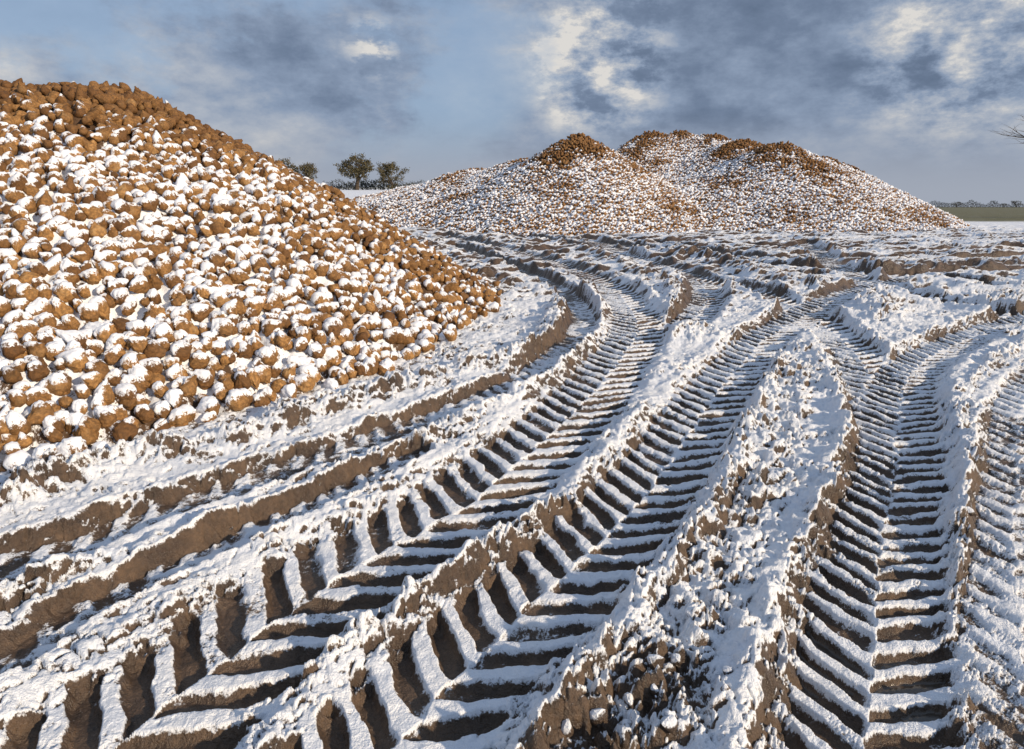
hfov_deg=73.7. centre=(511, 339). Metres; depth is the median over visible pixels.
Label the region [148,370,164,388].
sugar beet
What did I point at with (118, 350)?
sugar beet
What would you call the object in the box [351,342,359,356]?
sugar beet
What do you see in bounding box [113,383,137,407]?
sugar beet
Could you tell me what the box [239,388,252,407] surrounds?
sugar beet
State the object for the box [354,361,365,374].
sugar beet
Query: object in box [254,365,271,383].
sugar beet
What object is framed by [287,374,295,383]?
sugar beet
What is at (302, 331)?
sugar beet
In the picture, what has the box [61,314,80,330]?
sugar beet
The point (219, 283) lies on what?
sugar beet
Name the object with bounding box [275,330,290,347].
sugar beet
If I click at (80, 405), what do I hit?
sugar beet
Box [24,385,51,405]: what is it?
sugar beet
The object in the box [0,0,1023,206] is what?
sky
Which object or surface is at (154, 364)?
sugar beet
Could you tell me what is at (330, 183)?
hedge
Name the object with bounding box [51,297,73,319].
sugar beet
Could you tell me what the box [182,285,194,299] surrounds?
sugar beet
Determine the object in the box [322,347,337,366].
sugar beet
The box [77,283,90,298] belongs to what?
sugar beet
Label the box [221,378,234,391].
sugar beet
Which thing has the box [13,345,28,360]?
sugar beet
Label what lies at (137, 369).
sugar beet
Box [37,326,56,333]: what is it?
sugar beet
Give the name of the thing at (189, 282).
sugar beet
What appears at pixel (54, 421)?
sugar beet
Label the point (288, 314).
sugar beet
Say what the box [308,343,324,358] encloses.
sugar beet
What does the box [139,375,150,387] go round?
sugar beet
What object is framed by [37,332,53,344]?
sugar beet
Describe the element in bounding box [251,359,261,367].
sugar beet
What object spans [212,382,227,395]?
sugar beet
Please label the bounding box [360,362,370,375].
sugar beet
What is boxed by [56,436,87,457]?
sugar beet
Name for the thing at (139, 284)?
sugar beet
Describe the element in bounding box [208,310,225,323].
sugar beet
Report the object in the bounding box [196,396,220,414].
sugar beet
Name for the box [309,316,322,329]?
sugar beet
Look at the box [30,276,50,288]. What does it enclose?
sugar beet
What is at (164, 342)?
sugar beet
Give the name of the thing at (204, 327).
sugar beet
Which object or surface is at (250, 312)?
sugar beet
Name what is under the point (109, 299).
sugar beet
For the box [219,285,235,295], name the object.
sugar beet
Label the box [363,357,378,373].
sugar beet
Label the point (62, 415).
sugar beet
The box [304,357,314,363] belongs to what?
sugar beet
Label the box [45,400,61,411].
sugar beet
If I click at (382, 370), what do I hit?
sugar beet
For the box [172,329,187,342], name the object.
sugar beet
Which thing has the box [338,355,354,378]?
sugar beet
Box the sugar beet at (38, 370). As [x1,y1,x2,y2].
[27,359,49,381]
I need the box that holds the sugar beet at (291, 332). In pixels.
[287,325,296,338]
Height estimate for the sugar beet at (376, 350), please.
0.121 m
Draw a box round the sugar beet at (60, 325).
[55,320,69,329]
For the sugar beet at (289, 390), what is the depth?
5.25 m
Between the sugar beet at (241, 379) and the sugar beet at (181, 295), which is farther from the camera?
the sugar beet at (181, 295)
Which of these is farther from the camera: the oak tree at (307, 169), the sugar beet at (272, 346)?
the oak tree at (307, 169)
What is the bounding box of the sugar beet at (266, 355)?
[255,346,277,365]
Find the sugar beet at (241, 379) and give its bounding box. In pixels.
[232,370,250,388]
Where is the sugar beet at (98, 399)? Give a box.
[89,393,107,409]
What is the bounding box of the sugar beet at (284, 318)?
[278,314,290,328]
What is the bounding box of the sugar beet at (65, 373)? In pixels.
[56,370,71,381]
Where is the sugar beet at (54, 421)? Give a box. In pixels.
[42,415,63,432]
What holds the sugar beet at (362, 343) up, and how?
on the sugar beet heap at (121, 176)
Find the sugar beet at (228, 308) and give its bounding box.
[221,299,237,315]
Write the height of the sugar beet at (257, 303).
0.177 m
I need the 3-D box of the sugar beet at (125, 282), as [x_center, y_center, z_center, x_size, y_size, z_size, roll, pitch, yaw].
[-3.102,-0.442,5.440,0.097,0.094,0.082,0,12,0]
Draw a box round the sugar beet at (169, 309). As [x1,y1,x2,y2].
[165,306,175,320]
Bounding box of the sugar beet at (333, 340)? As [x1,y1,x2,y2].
[328,332,340,346]
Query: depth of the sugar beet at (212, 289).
5.70 m
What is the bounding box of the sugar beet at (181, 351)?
[170,342,192,361]
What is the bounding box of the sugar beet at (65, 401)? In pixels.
[58,395,73,407]
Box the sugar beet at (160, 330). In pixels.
[150,322,175,342]
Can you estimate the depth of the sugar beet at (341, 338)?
6.11 m
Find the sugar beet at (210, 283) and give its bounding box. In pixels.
[203,279,217,286]
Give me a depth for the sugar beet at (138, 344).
4.93 m
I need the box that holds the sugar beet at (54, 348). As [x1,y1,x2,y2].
[45,341,65,360]
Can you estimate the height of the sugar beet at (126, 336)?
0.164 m
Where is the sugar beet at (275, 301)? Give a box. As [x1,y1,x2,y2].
[263,293,283,310]
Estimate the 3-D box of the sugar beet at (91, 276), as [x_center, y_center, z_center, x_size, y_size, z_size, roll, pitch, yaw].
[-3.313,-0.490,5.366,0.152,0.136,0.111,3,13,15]
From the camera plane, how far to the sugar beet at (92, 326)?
4.98 m
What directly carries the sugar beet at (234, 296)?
on the sugar beet at (242, 308)
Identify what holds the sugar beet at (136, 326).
on the sugar beet
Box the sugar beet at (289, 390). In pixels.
[281,383,296,397]
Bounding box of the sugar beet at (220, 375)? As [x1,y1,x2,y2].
[214,370,233,381]
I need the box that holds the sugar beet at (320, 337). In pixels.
[314,330,326,343]
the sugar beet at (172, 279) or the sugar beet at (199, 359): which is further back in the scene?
the sugar beet at (172, 279)
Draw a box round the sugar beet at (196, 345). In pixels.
[191,341,205,352]
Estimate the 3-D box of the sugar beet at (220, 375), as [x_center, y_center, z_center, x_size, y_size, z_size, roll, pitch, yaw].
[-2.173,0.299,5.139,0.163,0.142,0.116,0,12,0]
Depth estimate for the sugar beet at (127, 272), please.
5.47 m
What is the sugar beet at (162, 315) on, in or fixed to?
on the sugar beet heap at (121, 176)
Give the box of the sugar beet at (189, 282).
[183,279,195,286]
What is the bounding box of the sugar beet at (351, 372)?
[346,365,356,378]
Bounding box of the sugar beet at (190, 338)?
[182,334,199,343]
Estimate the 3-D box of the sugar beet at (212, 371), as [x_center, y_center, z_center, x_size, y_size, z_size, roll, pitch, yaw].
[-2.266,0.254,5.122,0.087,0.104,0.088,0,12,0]
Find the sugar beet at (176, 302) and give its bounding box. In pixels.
[170,297,181,306]
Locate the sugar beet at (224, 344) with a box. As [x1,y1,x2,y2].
[215,340,225,350]
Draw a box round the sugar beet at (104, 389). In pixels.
[93,378,114,404]
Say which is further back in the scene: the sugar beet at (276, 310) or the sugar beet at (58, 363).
the sugar beet at (276, 310)
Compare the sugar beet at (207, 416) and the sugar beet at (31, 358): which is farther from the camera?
the sugar beet at (207, 416)
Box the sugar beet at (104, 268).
[91,259,115,278]
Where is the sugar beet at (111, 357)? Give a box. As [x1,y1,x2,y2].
[104,349,121,364]
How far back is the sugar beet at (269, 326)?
5.60 m
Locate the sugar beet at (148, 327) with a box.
[144,322,151,336]
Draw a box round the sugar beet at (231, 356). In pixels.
[221,350,235,364]
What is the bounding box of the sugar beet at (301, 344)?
[294,337,307,351]
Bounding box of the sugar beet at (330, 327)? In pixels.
[322,322,339,337]
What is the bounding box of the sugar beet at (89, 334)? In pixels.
[78,329,95,339]
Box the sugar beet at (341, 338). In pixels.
[337,333,345,344]
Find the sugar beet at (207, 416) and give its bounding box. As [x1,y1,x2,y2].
[200,411,216,422]
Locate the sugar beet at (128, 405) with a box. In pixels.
[115,393,136,410]
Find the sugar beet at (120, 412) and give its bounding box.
[107,404,127,420]
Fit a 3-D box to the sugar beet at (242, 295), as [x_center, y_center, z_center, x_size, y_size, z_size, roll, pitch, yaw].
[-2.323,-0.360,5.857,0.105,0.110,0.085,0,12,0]
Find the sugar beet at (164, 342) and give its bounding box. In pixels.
[157,337,169,351]
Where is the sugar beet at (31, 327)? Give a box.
[20,320,39,335]
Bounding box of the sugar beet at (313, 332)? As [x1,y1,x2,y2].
[309,327,316,338]
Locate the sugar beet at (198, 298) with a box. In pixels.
[195,294,203,301]
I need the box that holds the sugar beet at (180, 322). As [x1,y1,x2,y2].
[171,316,190,332]
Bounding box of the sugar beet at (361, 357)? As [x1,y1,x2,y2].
[358,354,367,362]
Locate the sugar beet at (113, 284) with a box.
[106,280,124,294]
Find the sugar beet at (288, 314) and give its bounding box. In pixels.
[279,311,291,318]
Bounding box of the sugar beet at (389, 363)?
[379,358,394,370]
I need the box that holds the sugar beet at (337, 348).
[331,345,342,358]
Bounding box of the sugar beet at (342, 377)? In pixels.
[334,369,348,384]
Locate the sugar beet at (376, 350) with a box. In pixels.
[372,347,380,355]
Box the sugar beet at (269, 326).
[261,319,285,336]
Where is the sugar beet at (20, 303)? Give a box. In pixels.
[11,298,29,311]
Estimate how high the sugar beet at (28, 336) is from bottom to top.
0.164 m
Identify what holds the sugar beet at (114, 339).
on the sugar beet heap at (121, 176)
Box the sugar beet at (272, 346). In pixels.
[269,344,277,355]
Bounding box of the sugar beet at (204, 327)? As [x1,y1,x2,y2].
[199,322,210,335]
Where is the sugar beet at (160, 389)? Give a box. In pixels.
[152,381,168,397]
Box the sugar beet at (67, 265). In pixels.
[60,257,81,282]
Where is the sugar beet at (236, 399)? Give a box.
[225,389,248,410]
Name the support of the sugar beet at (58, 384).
on the sugar beet heap at (121, 176)
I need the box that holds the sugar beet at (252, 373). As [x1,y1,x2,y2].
[246,368,259,389]
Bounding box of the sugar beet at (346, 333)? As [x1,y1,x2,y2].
[340,328,353,340]
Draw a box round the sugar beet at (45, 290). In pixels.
[36,283,51,299]
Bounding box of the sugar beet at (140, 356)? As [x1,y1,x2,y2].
[136,353,146,360]
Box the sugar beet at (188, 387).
[178,375,197,397]
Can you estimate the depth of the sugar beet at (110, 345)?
4.87 m
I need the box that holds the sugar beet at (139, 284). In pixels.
[128,275,149,293]
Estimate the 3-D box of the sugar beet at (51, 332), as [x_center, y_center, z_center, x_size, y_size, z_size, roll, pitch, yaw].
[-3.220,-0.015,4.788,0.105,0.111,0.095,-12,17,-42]
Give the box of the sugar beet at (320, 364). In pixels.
[314,358,326,371]
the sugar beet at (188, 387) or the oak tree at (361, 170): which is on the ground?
the oak tree at (361, 170)
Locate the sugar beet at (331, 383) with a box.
[323,377,338,389]
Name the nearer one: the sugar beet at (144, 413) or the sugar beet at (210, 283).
the sugar beet at (144, 413)
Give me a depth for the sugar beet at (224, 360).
5.20 m
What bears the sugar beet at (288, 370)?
on the sugar beet heap at (121, 176)
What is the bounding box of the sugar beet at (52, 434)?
[43,426,62,442]
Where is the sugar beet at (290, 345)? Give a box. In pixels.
[283,340,293,349]
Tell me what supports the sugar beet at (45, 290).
on the sugar beet heap at (121, 176)
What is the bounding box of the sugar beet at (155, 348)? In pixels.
[143,339,166,358]
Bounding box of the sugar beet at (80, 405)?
[71,399,87,413]
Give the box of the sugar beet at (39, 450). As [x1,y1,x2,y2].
[31,443,56,460]
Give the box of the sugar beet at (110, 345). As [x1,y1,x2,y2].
[106,341,113,349]
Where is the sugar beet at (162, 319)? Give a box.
[154,317,173,330]
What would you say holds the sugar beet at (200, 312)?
on the sugar beet heap at (121, 176)
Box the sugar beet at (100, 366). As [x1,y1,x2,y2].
[82,359,109,379]
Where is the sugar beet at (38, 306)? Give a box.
[25,297,52,315]
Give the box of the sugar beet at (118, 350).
[111,344,125,360]
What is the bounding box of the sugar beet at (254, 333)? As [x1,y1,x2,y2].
[251,330,260,340]
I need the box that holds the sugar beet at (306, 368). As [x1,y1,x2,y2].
[297,363,314,375]
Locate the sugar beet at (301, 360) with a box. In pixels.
[297,356,306,367]
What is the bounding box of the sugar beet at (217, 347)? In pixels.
[210,341,223,354]
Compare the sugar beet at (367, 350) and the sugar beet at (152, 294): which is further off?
the sugar beet at (367, 350)
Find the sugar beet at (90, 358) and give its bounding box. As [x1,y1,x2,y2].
[87,356,95,360]
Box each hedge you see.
[320,180,418,189]
[322,178,423,186]
[930,200,1023,206]
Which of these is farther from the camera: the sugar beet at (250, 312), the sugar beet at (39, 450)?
the sugar beet at (250, 312)
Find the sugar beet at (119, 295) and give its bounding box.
[110,287,128,304]
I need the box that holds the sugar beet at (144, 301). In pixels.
[140,297,149,307]
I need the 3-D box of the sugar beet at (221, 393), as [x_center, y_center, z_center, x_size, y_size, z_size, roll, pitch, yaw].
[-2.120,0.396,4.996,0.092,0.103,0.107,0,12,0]
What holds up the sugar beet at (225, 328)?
on the sugar beet at (215, 324)
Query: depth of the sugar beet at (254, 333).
5.47 m
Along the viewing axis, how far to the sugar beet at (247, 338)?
5.43 m
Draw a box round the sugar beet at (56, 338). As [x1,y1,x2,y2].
[53,336,65,344]
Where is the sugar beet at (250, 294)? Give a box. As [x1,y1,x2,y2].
[246,292,254,297]
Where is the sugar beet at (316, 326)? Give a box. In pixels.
[312,323,320,329]
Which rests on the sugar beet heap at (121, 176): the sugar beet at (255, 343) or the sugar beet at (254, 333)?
the sugar beet at (255, 343)
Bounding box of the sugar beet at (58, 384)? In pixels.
[37,372,71,395]
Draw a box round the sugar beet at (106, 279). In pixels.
[102,276,115,286]
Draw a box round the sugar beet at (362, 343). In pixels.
[359,340,366,348]
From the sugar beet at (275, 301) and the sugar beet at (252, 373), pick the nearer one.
the sugar beet at (252, 373)
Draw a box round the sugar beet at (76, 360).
[54,347,88,372]
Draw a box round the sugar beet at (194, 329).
[188,321,198,334]
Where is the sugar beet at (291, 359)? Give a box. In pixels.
[286,355,297,367]
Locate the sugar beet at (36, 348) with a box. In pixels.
[23,341,46,357]
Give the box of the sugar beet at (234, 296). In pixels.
[228,293,242,301]
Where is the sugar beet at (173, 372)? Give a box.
[164,363,181,380]
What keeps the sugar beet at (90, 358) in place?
on the sugar beet heap at (121, 176)
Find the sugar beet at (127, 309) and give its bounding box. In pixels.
[120,301,134,316]
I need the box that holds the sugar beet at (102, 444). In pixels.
[92,441,109,448]
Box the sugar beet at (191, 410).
[179,404,195,421]
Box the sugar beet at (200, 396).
[196,393,207,403]
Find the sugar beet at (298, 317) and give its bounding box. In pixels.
[290,314,305,323]
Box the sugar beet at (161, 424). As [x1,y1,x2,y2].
[153,418,170,431]
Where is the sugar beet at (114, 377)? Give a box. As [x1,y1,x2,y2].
[104,368,121,385]
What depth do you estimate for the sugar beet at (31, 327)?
4.82 m
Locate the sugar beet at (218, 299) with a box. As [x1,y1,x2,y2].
[210,290,230,307]
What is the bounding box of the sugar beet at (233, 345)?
[228,334,245,352]
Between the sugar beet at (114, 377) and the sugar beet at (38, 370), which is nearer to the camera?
the sugar beet at (38, 370)
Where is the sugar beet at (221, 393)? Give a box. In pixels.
[215,387,227,399]
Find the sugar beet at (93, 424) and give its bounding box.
[72,415,100,435]
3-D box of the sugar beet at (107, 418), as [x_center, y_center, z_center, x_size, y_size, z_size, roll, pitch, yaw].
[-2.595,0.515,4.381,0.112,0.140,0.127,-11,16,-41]
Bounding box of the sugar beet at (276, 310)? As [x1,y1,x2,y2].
[269,308,280,314]
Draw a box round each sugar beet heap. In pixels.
[0,78,501,471]
[350,129,969,236]
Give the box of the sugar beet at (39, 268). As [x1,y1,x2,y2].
[27,261,48,276]
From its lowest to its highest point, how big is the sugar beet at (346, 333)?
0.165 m
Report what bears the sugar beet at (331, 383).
on the sugar beet heap at (121, 176)
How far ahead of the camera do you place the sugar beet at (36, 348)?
4.56 m
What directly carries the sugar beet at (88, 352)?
on the sugar beet at (90, 358)
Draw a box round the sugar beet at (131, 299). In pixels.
[125,294,137,308]
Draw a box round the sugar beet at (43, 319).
[35,312,56,327]
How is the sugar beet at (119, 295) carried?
on the sugar beet heap at (121, 176)
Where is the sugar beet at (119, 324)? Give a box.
[112,318,129,332]
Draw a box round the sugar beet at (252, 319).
[249,316,260,324]
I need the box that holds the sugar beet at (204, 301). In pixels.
[200,299,210,305]
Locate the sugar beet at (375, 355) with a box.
[371,351,381,362]
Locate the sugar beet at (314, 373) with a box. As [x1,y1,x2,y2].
[309,367,320,382]
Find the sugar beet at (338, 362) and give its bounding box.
[334,355,340,366]
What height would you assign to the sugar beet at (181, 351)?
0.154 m
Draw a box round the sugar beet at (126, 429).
[109,418,138,441]
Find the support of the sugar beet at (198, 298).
on the sugar beet heap at (121, 176)
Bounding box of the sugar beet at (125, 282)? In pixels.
[115,278,128,287]
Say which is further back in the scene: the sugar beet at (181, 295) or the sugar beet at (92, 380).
the sugar beet at (181, 295)
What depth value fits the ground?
3.30 m
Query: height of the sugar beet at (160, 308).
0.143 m
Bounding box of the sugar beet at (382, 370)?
[378,364,388,375]
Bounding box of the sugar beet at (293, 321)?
[288,319,303,329]
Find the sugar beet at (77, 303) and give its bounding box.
[73,298,82,312]
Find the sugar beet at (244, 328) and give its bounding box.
[236,321,252,335]
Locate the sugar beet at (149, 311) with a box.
[143,301,158,319]
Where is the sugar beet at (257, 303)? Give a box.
[243,295,266,315]
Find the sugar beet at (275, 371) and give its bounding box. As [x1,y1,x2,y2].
[269,365,281,377]
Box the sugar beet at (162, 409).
[152,400,172,417]
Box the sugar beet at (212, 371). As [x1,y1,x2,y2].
[206,366,215,377]
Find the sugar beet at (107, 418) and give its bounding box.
[95,408,116,428]
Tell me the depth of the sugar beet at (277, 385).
5.28 m
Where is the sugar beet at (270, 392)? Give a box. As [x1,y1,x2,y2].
[261,386,276,400]
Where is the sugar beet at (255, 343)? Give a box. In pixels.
[248,336,263,355]
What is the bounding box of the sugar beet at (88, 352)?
[85,349,96,358]
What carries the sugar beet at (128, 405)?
on the sugar beet at (124, 391)
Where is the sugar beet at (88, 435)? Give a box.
[74,423,99,444]
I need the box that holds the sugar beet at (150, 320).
[144,316,155,327]
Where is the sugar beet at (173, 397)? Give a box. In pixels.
[163,388,182,407]
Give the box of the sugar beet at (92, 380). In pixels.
[80,371,101,389]
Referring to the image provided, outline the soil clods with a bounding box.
[18,233,1022,740]
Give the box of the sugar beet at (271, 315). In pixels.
[264,312,278,319]
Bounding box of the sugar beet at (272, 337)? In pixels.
[268,332,276,344]
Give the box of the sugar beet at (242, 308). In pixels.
[237,300,246,314]
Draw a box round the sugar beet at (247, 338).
[245,335,254,342]
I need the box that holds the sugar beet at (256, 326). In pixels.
[250,321,260,332]
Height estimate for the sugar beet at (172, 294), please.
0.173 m
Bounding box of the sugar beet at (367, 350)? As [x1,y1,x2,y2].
[360,345,372,356]
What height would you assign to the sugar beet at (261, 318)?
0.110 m
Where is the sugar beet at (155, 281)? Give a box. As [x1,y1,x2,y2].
[145,274,161,289]
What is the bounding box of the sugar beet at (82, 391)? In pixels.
[71,383,90,399]
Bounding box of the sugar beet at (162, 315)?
[156,313,166,318]
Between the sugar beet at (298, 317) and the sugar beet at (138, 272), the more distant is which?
the sugar beet at (298, 317)
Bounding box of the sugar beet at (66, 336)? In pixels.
[55,329,86,349]
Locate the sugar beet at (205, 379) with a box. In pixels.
[188,369,214,389]
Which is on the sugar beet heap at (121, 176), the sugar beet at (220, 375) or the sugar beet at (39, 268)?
the sugar beet at (39, 268)
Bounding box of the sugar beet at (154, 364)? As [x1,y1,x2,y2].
[139,357,162,373]
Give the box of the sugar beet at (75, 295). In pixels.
[68,289,82,308]
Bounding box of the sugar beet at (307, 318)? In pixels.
[301,313,312,326]
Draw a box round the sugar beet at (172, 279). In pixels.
[165,272,182,289]
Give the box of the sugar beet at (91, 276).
[78,268,100,284]
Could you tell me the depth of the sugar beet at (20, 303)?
4.91 m
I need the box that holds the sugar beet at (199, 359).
[189,350,209,369]
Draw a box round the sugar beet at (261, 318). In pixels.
[258,315,264,325]
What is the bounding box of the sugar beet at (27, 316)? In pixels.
[23,311,32,319]
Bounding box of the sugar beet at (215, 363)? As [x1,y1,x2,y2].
[208,357,224,370]
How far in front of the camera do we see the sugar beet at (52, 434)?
4.14 m
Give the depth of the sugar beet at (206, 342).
5.20 m
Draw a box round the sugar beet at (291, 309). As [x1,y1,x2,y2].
[284,306,297,315]
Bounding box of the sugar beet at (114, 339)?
[105,333,125,348]
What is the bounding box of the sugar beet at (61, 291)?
[52,281,76,302]
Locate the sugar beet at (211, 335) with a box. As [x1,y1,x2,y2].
[201,331,217,340]
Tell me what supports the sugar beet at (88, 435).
on the sugar beet heap at (121, 176)
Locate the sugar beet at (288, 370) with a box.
[281,363,295,378]
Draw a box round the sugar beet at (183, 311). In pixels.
[170,306,191,321]
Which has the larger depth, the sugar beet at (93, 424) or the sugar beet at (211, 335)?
the sugar beet at (211, 335)
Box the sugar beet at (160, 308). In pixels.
[150,304,165,314]
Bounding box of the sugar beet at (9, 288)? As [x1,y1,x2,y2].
[3,279,20,299]
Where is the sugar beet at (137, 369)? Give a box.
[127,363,150,380]
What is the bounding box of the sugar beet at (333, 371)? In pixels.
[328,366,340,377]
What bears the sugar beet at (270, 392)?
on the ground
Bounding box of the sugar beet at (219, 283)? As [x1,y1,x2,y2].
[215,280,222,286]
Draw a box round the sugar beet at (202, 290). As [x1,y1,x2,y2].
[194,284,210,298]
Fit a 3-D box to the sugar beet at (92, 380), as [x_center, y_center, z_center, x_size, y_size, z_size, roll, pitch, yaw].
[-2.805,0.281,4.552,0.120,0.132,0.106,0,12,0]
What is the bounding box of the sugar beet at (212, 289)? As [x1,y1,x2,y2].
[208,286,224,293]
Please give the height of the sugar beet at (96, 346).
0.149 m
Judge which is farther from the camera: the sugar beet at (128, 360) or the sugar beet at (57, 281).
the sugar beet at (57, 281)
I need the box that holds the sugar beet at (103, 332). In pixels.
[93,323,114,343]
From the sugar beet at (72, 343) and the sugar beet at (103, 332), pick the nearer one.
the sugar beet at (72, 343)
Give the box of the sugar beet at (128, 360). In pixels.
[120,352,138,369]
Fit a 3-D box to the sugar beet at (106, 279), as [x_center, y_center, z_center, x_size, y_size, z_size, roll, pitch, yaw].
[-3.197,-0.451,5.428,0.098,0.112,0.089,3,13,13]
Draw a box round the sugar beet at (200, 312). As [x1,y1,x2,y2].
[189,302,214,321]
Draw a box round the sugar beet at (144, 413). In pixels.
[134,404,153,423]
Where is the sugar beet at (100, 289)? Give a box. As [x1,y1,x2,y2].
[95,284,106,295]
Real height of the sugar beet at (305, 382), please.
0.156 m
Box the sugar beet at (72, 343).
[64,339,81,350]
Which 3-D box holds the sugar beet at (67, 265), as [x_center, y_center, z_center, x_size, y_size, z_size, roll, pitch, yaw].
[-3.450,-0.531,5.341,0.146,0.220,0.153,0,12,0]
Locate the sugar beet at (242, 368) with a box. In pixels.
[235,365,247,373]
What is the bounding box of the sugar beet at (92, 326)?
[84,321,101,331]
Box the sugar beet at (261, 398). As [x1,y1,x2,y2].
[252,391,270,406]
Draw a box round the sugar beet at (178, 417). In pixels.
[168,407,188,426]
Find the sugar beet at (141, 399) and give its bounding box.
[134,393,150,407]
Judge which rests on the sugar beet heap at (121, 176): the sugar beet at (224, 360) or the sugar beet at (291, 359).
the sugar beet at (291, 359)
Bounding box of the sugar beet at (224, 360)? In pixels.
[220,353,229,365]
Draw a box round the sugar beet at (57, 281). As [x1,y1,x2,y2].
[53,278,77,294]
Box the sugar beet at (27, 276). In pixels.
[19,270,41,283]
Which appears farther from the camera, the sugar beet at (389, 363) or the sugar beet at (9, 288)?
the sugar beet at (389, 363)
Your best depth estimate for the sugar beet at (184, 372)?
5.00 m
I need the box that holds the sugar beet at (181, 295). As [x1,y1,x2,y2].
[176,291,185,302]
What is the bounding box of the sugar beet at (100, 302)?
[88,296,109,319]
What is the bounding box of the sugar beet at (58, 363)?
[53,357,65,370]
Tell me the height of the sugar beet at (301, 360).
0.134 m
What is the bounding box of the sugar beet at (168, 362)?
[162,357,181,370]
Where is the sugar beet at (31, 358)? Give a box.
[24,356,47,370]
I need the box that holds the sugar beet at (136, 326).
[125,319,145,335]
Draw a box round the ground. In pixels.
[0,187,1023,748]
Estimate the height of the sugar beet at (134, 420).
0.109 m
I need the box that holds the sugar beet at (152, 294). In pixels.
[146,288,161,303]
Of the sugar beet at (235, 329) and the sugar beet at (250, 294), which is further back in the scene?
the sugar beet at (250, 294)
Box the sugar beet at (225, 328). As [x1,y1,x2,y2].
[213,318,233,336]
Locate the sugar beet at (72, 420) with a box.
[64,412,83,432]
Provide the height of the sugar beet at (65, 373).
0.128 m
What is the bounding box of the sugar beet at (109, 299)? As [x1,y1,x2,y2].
[99,293,116,307]
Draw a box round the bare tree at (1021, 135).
[991,115,1023,143]
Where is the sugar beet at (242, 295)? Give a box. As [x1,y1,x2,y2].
[237,291,246,299]
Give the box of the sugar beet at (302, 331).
[295,326,310,342]
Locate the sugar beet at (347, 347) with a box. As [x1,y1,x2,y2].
[341,341,353,354]
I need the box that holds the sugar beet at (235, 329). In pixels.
[231,322,237,334]
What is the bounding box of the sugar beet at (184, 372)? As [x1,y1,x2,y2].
[179,365,188,376]
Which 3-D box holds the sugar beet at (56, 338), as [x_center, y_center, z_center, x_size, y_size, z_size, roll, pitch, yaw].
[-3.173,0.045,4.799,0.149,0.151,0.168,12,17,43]
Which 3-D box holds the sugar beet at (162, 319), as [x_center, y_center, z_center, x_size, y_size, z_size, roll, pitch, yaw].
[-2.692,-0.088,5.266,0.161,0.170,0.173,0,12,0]
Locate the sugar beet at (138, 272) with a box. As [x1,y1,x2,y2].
[134,270,141,277]
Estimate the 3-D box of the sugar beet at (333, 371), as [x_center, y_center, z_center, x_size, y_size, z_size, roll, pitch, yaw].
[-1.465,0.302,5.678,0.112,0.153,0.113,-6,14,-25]
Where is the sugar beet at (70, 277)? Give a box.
[54,272,76,285]
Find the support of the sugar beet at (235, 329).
on the sugar beet heap at (121, 176)
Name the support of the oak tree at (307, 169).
on the ground
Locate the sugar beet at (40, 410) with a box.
[26,400,53,424]
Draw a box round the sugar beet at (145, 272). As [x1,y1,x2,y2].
[136,267,151,275]
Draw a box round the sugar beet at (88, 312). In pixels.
[77,302,100,321]
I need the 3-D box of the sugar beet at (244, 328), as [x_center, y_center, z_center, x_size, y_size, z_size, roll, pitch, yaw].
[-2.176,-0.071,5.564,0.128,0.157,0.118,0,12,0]
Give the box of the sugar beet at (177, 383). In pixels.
[170,378,182,388]
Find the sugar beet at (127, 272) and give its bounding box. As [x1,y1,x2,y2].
[121,266,136,282]
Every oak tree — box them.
[278,158,301,175]
[294,162,317,179]
[332,153,375,189]
[374,161,409,188]
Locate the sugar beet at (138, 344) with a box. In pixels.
[128,336,147,352]
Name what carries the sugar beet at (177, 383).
on the sugar beet heap at (121, 176)
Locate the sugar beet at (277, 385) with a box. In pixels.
[271,379,285,392]
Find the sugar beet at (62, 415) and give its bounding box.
[54,410,68,425]
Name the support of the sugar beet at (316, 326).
on the sugar beet heap at (121, 176)
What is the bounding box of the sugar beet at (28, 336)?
[21,332,37,344]
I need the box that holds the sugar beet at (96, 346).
[86,339,103,356]
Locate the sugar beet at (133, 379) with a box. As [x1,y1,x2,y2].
[120,374,145,393]
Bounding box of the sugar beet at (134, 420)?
[124,416,138,427]
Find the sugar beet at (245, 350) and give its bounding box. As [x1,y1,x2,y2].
[235,340,252,358]
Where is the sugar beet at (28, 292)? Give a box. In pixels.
[16,283,38,301]
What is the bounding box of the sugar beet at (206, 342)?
[200,337,211,350]
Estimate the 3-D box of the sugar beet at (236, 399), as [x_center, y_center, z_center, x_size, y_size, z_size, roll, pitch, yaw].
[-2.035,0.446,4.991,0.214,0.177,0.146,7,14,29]
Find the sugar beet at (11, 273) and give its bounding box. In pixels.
[2,268,18,282]
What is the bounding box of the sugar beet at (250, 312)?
[245,307,257,319]
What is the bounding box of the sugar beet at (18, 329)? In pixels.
[5,321,27,339]
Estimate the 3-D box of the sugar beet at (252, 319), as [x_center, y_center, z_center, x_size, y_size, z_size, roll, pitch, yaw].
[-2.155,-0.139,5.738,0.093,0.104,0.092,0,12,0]
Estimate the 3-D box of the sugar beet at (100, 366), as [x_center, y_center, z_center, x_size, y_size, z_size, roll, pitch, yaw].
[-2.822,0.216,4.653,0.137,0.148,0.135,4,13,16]
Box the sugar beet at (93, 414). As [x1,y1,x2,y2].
[91,405,107,418]
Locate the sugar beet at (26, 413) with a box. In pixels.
[22,408,29,417]
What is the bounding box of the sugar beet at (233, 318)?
[226,314,237,324]
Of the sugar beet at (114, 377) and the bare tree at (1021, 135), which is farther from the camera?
the bare tree at (1021, 135)
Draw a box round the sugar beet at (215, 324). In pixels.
[211,318,222,336]
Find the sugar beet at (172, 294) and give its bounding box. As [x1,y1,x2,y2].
[168,283,181,299]
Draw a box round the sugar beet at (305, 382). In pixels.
[294,373,315,392]
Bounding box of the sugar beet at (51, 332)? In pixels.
[45,330,56,337]
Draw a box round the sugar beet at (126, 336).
[124,331,140,349]
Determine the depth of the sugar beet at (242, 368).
5.22 m

